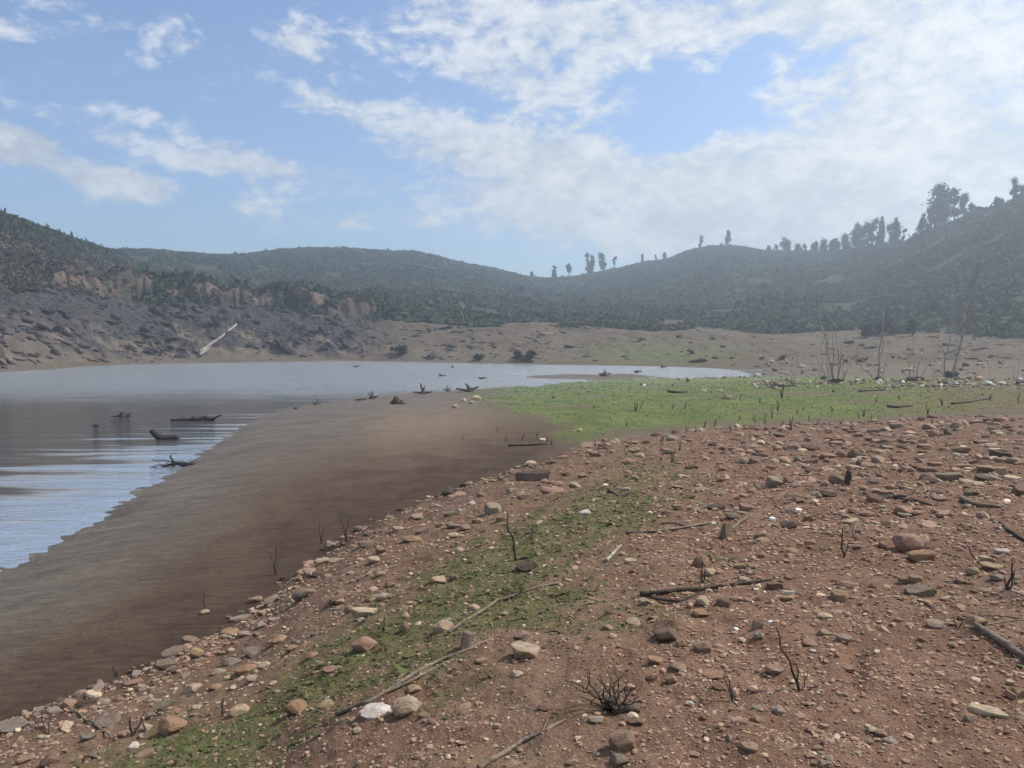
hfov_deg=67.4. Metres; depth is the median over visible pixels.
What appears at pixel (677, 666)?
stone
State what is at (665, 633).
stone
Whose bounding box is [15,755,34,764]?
stone
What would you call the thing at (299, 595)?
stone
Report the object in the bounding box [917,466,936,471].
stone
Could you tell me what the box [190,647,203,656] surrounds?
stone
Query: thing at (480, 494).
stone
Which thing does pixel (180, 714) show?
stone
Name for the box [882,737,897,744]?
stone
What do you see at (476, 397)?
stone
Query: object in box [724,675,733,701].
dead sapling
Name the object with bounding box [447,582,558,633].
stick
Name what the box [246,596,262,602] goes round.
stone
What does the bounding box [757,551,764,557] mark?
stone
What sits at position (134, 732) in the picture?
dead sapling
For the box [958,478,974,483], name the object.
stone
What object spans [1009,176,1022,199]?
eucalyptus tree
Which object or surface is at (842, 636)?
stone
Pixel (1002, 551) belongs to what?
stone
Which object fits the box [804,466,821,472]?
stone
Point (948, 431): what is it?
stone
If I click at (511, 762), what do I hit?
stone
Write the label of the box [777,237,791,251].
eucalyptus tree
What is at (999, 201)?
eucalyptus tree
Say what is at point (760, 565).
twig
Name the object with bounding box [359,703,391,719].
stone
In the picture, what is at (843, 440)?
stone
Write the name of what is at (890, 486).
stone
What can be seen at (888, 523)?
stone
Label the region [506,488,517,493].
stone
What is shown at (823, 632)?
stone
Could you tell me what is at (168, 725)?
stone
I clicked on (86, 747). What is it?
stone
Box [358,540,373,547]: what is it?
stone
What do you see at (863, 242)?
eucalyptus tree
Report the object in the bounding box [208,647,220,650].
stone
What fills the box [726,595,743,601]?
stone
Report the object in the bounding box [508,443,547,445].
stick
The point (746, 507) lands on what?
stone
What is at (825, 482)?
stone
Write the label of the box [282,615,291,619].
stone
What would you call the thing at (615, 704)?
dead bush
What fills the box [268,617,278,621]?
stone
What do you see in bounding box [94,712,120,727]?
stone
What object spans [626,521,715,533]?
stick
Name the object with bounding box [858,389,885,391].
fallen log
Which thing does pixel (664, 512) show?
stone
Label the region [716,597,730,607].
stone
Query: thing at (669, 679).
stone
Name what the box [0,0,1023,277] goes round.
sky
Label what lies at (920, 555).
stone
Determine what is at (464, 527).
stone
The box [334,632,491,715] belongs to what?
fallen branch
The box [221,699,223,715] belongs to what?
dead sapling
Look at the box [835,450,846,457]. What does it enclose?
stone
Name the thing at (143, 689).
stone
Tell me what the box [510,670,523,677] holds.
stone
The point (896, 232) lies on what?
eucalyptus tree
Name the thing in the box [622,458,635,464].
stone
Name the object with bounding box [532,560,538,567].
stone
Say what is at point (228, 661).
stone
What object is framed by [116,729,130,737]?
stone
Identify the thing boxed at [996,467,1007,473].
stone
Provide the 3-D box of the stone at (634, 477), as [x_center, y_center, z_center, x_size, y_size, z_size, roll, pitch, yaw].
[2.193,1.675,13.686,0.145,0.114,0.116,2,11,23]
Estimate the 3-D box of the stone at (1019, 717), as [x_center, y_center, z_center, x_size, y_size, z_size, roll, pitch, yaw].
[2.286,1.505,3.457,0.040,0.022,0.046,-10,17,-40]
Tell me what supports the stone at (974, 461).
on the ground at (122, 588)
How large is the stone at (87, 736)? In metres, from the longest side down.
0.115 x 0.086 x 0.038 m
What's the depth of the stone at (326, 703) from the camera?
4.78 m
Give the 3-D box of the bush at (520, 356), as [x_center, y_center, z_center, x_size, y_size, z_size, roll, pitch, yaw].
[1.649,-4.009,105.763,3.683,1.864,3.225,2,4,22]
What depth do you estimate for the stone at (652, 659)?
4.32 m
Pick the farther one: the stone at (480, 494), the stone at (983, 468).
the stone at (480, 494)
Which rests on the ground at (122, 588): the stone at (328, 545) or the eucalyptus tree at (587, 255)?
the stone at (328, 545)
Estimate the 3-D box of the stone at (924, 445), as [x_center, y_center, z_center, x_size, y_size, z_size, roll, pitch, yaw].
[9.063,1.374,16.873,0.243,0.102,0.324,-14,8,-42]
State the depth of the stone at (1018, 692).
3.68 m
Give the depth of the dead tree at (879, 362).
63.62 m
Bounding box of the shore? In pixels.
[0,282,1023,370]
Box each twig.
[607,489,633,495]
[661,521,685,525]
[721,568,761,581]
[739,561,781,572]
[962,614,1021,618]
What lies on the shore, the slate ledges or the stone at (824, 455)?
the slate ledges
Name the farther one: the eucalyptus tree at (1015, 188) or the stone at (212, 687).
the eucalyptus tree at (1015, 188)
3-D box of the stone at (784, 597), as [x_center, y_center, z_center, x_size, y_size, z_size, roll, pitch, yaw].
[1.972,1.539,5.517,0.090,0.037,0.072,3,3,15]
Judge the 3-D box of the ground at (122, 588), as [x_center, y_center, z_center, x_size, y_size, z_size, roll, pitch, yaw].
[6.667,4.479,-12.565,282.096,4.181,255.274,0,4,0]
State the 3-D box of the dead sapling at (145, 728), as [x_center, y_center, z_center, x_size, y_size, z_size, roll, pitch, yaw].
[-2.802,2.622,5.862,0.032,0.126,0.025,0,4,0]
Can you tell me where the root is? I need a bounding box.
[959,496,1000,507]
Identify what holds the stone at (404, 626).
on the ground at (122, 588)
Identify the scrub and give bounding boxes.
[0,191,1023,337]
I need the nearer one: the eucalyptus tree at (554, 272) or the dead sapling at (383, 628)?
the dead sapling at (383, 628)
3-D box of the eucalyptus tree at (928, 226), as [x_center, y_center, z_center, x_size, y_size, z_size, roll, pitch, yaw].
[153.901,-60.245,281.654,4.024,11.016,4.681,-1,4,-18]
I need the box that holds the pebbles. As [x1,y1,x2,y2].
[42,384,1015,745]
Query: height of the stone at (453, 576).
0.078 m
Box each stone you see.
[0,718,30,734]
[14,737,24,742]
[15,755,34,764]
[34,723,45,729]
[36,734,45,738]
[39,754,59,767]
[61,747,73,753]
[75,699,96,706]
[75,720,85,723]
[76,743,93,751]
[80,732,96,740]
[85,749,105,758]
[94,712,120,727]
[99,698,109,702]
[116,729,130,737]
[122,679,143,686]
[127,741,139,749]
[135,748,153,758]
[137,686,148,692]
[138,723,152,731]
[145,711,156,719]
[156,658,179,669]
[156,699,177,711]
[158,716,187,735]
[161,645,186,658]
[177,711,187,716]
[183,683,202,693]
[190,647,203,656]
[191,704,202,709]
[193,657,210,662]
[199,609,209,614]
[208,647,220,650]
[208,683,222,690]
[209,668,224,676]
[219,627,238,636]
[220,657,241,666]
[229,614,252,621]
[229,704,249,716]
[234,664,257,675]
[237,631,249,636]
[242,646,261,657]
[245,675,257,681]
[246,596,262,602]
[252,631,259,636]
[255,622,265,628]
[257,661,269,668]
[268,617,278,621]
[270,635,286,644]
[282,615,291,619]
[285,699,307,714]
[286,645,297,651]
[291,588,315,601]
[304,652,316,658]
[312,571,325,577]
[313,558,329,564]
[316,699,333,709]
[321,665,336,674]
[324,540,335,549]
[335,598,344,603]
[344,606,352,613]
[351,607,377,617]
[351,636,377,651]
[352,726,361,733]
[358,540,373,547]
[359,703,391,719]
[364,530,372,535]
[367,556,379,563]
[375,545,386,554]
[375,570,385,576]
[377,592,390,600]
[384,582,395,587]
[392,526,403,531]
[392,696,421,717]
[399,621,408,631]
[402,535,422,541]
[406,684,420,692]
[415,527,433,534]
[430,504,439,507]
[431,576,445,582]
[432,619,453,633]
[435,522,445,526]
[443,511,458,515]
[445,523,460,528]
[448,533,458,537]
[450,573,458,579]
[454,508,466,512]
[454,547,463,552]
[458,709,470,715]
[459,524,470,530]
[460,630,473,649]
[467,604,479,610]
[471,395,480,399]
[471,518,483,523]
[475,657,487,663]
[476,492,485,496]
[484,502,500,514]
[492,723,500,728]
[495,514,506,521]
[504,759,518,766]
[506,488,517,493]
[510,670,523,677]
[511,641,539,658]
[514,631,530,637]
[515,469,549,481]
[515,561,533,572]
[516,494,532,499]
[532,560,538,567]
[537,703,552,710]
[540,486,552,492]
[552,481,563,486]
[565,758,579,764]
[568,482,579,487]
[577,473,587,477]
[579,509,590,514]
[588,716,602,722]
[589,452,602,456]
[602,624,612,629]
[608,729,635,752]
[609,633,616,638]
[609,753,628,766]
[618,487,630,490]
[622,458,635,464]
[624,558,636,562]
[624,683,635,690]
[626,617,639,624]
[626,716,643,725]
[628,447,640,452]
[631,475,638,479]
[635,453,644,457]
[638,597,651,604]
[646,673,657,681]
[648,655,663,664]
[654,627,680,640]
[660,448,673,453]
[661,510,671,514]
[665,675,677,683]
[666,435,677,440]
[669,662,686,671]
[672,504,682,509]
[675,638,685,647]
[685,463,698,468]
[685,700,693,705]
[687,751,699,756]
[692,608,709,616]
[693,554,709,566]
[693,641,711,652]
[695,595,709,605]
[702,670,723,679]
[704,568,716,575]
[707,503,725,509]
[709,441,717,445]
[712,683,727,689]
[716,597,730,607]
[718,466,726,470]
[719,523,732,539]
[721,395,732,398]
[725,513,739,518]
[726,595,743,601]
[735,563,746,569]
[738,576,747,580]
[739,503,754,511]
[739,741,757,752]
[748,564,758,568]
[750,715,761,722]
[751,621,762,628]
[754,632,763,638]
[755,595,771,603]
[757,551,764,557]
[764,664,784,673]
[765,475,782,487]
[766,465,776,469]
[767,581,782,589]
[771,705,785,714]
[775,688,784,692]
[780,590,794,594]
[780,595,792,600]
[781,521,797,528]
[783,476,793,482]
[784,574,794,579]
[785,493,803,498]
[787,442,800,449]
[792,497,803,502]
[793,456,802,461]
[800,458,817,463]
[801,638,816,645]
[802,444,819,450]
[803,514,813,521]
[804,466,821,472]
[804,753,813,757]
[805,539,816,544]
[811,491,821,497]
[812,609,823,612]
[813,745,822,750]
[817,612,832,618]
[817,629,832,634]
[818,489,836,496]
[818,759,832,767]
[820,453,837,457]
[821,480,830,485]
[829,438,845,442]
[829,475,843,483]
[830,589,847,601]
[832,732,845,737]
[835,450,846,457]
[835,633,851,642]
[839,581,856,588]
[841,513,850,518]
[847,449,859,457]
[848,508,860,512]
[853,432,862,436]
[855,459,869,464]
[859,510,874,516]
[860,461,875,467]
[864,738,873,744]
[866,726,876,732]
[867,427,879,432]
[867,493,883,502]
[870,488,880,492]
[875,729,887,735]
[876,473,886,477]
[878,490,893,494]
[880,521,891,525]
[881,427,890,430]
[881,445,896,448]
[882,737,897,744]
[885,484,894,488]
[889,423,902,427]
[891,533,923,551]
[893,505,912,513]
[897,512,911,516]
[898,575,908,582]
[904,495,913,501]
[904,584,936,596]
[908,549,935,561]
[908,574,922,582]
[909,463,924,466]
[917,444,932,447]
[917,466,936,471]
[918,534,929,548]
[922,423,936,429]
[925,619,944,628]
[926,430,939,436]
[927,461,943,465]
[931,494,946,500]
[931,509,949,513]
[935,472,963,481]
[943,427,952,434]
[950,421,962,427]
[950,452,959,456]
[951,447,971,451]
[956,463,970,467]
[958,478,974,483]
[963,714,973,722]
[964,489,979,495]
[965,567,980,574]
[965,616,987,624]
[967,704,1009,718]
[969,459,979,462]
[974,473,995,480]
[975,465,995,471]
[978,555,994,561]
[980,561,1002,569]
[983,417,992,421]
[984,443,997,447]
[988,448,1001,450]
[989,450,1012,456]
[989,574,1006,580]
[993,416,1007,421]
[994,548,1008,553]
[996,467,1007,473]
[1006,458,1020,462]
[1009,687,1023,697]
[1014,715,1023,720]
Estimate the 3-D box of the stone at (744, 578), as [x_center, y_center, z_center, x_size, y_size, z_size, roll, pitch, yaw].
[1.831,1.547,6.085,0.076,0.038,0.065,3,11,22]
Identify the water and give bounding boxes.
[0,361,751,571]
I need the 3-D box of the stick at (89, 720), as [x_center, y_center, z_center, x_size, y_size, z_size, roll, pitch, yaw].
[-3.442,2.823,6.426,0.144,0.370,1.403,-3,5,-40]
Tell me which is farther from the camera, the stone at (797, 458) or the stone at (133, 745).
the stone at (797, 458)
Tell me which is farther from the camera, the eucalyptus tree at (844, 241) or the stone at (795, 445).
the eucalyptus tree at (844, 241)
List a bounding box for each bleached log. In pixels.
[198,323,237,355]
[198,335,221,352]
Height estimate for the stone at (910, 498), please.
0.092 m
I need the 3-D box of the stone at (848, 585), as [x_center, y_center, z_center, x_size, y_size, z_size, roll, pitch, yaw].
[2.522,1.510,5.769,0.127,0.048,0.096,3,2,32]
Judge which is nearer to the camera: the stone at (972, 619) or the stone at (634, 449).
the stone at (972, 619)
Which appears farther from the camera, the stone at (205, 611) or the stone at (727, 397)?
the stone at (727, 397)
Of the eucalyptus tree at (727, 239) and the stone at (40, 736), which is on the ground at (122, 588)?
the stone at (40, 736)
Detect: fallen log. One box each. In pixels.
[640,568,773,601]
[667,390,686,392]
[771,384,795,386]
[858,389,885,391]
[886,405,912,407]
[950,398,989,403]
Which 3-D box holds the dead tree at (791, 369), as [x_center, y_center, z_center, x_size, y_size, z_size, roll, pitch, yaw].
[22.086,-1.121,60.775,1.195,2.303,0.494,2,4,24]
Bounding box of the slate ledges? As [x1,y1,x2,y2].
[0,274,1021,367]
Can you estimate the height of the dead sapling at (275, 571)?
0.464 m
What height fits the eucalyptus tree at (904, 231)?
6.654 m
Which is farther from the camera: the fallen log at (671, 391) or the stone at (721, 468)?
the fallen log at (671, 391)
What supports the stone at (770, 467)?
on the ground at (122, 588)
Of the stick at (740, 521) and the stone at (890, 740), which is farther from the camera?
the stick at (740, 521)
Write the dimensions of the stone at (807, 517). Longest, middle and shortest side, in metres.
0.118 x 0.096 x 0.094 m
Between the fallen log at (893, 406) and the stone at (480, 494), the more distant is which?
the fallen log at (893, 406)
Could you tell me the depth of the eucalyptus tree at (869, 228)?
328.45 m
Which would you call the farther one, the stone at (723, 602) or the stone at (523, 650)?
the stone at (723, 602)
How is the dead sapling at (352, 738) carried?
on the ground at (122, 588)
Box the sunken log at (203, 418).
[170,414,221,420]
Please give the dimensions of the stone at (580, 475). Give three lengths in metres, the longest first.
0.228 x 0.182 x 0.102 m
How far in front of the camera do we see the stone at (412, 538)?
11.13 m
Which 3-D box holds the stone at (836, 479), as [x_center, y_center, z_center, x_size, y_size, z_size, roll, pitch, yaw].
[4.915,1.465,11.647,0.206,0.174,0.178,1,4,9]
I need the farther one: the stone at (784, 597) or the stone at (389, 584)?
the stone at (389, 584)
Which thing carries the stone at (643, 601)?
on the ground at (122, 588)
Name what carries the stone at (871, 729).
on the ground at (122, 588)
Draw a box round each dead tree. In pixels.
[784,358,798,381]
[811,335,821,378]
[812,280,852,380]
[855,313,888,379]
[897,335,931,377]
[930,356,941,378]
[940,294,954,376]
[951,235,991,374]
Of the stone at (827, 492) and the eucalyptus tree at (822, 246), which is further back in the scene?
the eucalyptus tree at (822, 246)
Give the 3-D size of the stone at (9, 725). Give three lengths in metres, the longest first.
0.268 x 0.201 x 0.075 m
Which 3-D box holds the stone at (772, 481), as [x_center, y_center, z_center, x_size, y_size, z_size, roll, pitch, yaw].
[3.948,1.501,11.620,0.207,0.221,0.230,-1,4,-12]
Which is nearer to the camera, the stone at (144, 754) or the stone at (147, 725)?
the stone at (144, 754)
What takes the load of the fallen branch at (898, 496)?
on the ground at (122, 588)
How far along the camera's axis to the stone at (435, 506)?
14.96 m
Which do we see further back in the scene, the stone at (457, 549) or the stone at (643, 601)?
the stone at (457, 549)
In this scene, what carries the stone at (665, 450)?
on the ground at (122, 588)
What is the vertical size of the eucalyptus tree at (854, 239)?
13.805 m
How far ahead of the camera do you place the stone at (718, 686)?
3.90 m
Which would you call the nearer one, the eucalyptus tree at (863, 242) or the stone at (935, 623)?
the stone at (935, 623)
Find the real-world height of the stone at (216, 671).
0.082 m
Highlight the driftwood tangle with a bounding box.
[152,455,195,466]
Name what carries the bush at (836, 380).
on the ground at (122, 588)
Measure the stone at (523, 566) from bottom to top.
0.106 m
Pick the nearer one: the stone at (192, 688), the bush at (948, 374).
the stone at (192, 688)
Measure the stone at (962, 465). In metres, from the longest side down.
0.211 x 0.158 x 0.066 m
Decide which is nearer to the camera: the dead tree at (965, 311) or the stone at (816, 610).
the stone at (816, 610)
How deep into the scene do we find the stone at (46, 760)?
5.47 m
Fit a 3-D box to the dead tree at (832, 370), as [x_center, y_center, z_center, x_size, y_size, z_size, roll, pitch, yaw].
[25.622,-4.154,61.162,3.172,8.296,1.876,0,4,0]
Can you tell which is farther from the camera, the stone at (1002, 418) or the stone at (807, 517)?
the stone at (1002, 418)
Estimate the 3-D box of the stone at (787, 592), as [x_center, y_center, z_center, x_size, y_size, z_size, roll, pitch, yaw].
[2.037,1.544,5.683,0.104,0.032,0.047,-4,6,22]
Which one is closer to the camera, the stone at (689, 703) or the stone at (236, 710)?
the stone at (689, 703)
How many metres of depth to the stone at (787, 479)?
11.76 m
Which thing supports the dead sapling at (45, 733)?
on the ground at (122, 588)
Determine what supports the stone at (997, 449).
on the ground at (122, 588)
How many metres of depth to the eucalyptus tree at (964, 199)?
261.71 m
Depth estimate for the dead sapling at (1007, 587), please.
5.38 m
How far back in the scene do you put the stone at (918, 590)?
5.47 m
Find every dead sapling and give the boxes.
[31,711,50,734]
[129,711,144,736]
[142,719,146,732]
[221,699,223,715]
[269,546,278,574]
[340,513,352,541]
[346,725,359,747]
[381,617,384,631]
[506,510,516,559]
[700,555,705,582]
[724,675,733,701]
[776,627,819,690]
[841,529,848,557]
[952,615,962,628]
[1003,562,1014,589]
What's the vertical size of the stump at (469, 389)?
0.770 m
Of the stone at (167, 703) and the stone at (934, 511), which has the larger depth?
the stone at (934, 511)
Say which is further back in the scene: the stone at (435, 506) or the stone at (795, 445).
the stone at (795, 445)
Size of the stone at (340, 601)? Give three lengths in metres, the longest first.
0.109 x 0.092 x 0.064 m
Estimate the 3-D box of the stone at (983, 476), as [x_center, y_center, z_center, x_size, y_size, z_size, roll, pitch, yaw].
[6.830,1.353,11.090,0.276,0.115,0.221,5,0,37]
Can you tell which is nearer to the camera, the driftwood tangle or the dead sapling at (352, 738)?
the dead sapling at (352, 738)
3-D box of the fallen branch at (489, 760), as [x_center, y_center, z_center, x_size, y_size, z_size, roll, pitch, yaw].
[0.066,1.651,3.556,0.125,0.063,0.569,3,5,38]
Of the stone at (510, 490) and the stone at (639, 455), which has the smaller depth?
the stone at (510, 490)
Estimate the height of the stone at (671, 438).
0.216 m
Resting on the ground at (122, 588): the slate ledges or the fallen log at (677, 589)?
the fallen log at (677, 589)
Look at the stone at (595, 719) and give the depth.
3.60 m
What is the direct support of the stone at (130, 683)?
on the ground at (122, 588)
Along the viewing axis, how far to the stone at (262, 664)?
6.63 m
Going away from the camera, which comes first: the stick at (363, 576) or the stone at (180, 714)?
the stone at (180, 714)
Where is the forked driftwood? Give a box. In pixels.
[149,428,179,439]
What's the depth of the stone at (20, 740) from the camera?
6.29 m
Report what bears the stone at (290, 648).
on the ground at (122, 588)
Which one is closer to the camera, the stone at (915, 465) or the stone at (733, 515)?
the stone at (733, 515)
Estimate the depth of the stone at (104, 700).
7.13 m
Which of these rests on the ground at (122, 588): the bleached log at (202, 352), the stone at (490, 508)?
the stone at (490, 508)
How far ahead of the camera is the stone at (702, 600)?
5.36 m
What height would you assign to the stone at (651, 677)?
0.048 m
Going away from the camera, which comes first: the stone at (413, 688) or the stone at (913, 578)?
the stone at (413, 688)
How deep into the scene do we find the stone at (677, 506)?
9.82 m
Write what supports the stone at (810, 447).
on the ground at (122, 588)
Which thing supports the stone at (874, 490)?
on the ground at (122, 588)
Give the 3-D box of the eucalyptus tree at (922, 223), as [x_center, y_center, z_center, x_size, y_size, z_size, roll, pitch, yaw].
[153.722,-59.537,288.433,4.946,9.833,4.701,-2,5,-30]
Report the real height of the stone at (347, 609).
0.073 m
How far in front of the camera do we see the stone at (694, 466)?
14.92 m
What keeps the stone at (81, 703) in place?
on the ground at (122, 588)
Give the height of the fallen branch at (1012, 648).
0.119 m
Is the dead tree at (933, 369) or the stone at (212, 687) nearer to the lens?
the stone at (212, 687)
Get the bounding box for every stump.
[111,411,130,416]
[368,391,377,398]
[390,396,406,403]
[413,383,431,393]
[456,383,478,391]
[599,370,610,375]
[844,470,851,485]
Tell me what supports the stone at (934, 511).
on the ground at (122, 588)
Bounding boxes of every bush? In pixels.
[387,344,409,354]
[471,353,484,359]
[510,349,537,360]
[565,666,644,715]
[828,378,843,382]
[857,322,875,338]
[870,317,904,334]
[904,318,920,335]
[944,371,959,377]
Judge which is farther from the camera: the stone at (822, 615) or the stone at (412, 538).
the stone at (412, 538)
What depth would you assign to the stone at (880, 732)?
3.40 m
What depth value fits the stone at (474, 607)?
6.26 m
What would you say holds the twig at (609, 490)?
on the ground at (122, 588)
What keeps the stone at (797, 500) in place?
on the ground at (122, 588)
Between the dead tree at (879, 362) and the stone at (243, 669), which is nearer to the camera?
the stone at (243, 669)
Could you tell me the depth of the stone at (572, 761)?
3.32 m
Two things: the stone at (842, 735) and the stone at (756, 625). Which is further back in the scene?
the stone at (756, 625)
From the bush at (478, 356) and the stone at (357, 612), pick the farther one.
the bush at (478, 356)
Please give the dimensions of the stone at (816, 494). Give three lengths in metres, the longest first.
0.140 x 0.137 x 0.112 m
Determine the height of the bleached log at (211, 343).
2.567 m
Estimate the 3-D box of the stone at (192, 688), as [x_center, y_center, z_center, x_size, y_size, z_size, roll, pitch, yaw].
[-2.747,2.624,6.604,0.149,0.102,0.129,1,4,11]
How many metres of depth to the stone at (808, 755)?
3.16 m
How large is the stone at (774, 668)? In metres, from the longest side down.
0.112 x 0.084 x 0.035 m
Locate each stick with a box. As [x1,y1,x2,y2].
[75,711,111,737]
[357,564,398,580]
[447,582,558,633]
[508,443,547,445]
[604,544,621,561]
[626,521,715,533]
[733,513,753,527]
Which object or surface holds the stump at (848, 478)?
on the ground at (122, 588)
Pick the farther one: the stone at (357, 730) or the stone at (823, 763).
the stone at (357, 730)
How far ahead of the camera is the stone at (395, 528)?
12.93 m
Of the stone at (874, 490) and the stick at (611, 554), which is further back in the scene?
the stone at (874, 490)
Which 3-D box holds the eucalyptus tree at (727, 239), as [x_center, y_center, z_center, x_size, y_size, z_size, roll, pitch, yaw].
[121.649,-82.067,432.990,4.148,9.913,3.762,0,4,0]
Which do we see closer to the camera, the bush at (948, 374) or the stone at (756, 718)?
the stone at (756, 718)
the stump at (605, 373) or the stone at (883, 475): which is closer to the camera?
the stone at (883, 475)
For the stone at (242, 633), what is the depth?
8.55 m
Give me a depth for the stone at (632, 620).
5.14 m
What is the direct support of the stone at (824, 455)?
on the ground at (122, 588)
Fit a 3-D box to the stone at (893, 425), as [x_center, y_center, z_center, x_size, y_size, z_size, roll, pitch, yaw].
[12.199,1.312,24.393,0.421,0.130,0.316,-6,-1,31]
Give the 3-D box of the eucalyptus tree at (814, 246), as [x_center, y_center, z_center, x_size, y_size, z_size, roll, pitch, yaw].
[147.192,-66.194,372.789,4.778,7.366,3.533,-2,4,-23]
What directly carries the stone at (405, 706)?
on the ground at (122, 588)
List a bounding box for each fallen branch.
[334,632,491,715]
[476,712,565,767]
[880,486,931,505]
[973,619,1023,660]
[991,519,1023,540]
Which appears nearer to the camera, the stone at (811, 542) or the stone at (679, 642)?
the stone at (679, 642)
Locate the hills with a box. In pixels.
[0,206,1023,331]
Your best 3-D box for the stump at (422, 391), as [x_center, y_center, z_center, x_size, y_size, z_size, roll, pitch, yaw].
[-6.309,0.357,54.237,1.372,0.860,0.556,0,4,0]
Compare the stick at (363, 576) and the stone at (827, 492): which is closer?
the stick at (363, 576)
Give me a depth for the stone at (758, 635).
4.68 m
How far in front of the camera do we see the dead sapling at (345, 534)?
12.96 m
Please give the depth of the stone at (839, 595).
5.44 m
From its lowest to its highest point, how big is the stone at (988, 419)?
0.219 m
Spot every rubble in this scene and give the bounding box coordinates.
[0,415,1023,767]
[426,348,1023,398]
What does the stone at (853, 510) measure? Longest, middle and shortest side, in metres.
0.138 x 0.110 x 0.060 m
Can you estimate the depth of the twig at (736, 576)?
6.13 m
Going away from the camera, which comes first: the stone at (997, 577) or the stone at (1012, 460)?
the stone at (997, 577)
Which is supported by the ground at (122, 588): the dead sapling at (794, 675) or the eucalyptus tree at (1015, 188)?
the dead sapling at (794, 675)
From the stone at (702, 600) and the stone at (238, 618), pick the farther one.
the stone at (238, 618)
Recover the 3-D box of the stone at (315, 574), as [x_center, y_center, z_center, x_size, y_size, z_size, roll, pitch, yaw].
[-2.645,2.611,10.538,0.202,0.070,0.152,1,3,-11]
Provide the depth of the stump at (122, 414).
40.16 m
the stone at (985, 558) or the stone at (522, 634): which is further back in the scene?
the stone at (985, 558)
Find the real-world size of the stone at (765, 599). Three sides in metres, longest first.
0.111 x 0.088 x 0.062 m
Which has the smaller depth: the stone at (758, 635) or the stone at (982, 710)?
the stone at (982, 710)
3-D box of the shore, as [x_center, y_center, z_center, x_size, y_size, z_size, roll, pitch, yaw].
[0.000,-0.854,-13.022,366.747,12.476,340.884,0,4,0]
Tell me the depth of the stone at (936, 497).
9.46 m
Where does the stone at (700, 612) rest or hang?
on the ground at (122, 588)
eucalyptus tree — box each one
[552,265,556,277]
[565,263,571,275]
[585,253,589,273]
[587,262,593,272]
[589,255,594,269]
[597,252,607,270]
[698,235,703,246]
[724,230,731,244]
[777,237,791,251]
[793,242,801,251]
[810,240,817,250]
[817,237,827,252]
[825,238,842,251]
[840,232,851,249]
[849,221,862,247]
[856,225,869,248]
[863,217,879,244]
[873,233,885,245]
[876,216,885,242]
[885,223,893,244]
[891,217,903,243]
[901,228,907,243]
[914,212,927,232]
[921,182,957,225]
[924,205,934,230]
[947,187,960,219]
[957,192,970,216]
[967,203,975,212]
[992,196,1005,205]
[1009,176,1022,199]
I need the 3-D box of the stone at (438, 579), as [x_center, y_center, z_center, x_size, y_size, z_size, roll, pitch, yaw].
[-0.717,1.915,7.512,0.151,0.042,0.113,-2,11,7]
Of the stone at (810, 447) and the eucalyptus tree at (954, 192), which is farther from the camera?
the eucalyptus tree at (954, 192)
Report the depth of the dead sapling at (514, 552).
7.97 m
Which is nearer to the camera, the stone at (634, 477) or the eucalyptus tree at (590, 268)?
the stone at (634, 477)
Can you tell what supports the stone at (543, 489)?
on the ground at (122, 588)
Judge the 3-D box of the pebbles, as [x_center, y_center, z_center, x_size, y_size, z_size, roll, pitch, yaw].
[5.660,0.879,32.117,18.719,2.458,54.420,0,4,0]
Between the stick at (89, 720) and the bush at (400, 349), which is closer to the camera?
the stick at (89, 720)
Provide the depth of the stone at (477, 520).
11.33 m
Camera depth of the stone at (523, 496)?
13.01 m
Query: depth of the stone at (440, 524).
11.98 m
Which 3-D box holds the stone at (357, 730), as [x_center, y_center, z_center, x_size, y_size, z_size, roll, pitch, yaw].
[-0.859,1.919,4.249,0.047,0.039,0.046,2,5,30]
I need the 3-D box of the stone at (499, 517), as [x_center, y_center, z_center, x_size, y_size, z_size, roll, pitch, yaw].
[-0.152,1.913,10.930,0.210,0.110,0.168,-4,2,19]
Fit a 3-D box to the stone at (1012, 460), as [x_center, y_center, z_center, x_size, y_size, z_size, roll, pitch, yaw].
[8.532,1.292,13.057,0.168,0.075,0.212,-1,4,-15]
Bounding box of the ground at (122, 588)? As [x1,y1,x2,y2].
[0,360,1023,767]
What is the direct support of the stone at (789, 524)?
on the ground at (122, 588)
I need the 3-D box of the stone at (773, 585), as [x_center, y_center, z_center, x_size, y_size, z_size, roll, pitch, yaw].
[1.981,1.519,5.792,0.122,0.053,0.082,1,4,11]
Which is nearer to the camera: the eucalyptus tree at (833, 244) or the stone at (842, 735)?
the stone at (842, 735)
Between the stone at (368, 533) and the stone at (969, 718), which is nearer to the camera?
the stone at (969, 718)
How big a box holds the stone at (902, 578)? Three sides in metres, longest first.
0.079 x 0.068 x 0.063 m
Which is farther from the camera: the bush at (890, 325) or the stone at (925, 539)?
the bush at (890, 325)
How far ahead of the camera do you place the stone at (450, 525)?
11.32 m
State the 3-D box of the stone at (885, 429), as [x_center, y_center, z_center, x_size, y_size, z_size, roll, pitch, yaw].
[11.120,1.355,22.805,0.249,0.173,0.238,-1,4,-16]
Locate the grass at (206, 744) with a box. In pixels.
[30,380,1023,767]
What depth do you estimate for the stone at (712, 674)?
4.15 m
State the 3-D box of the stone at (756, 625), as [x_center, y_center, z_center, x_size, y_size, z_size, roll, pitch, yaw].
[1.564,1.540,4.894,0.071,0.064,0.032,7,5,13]

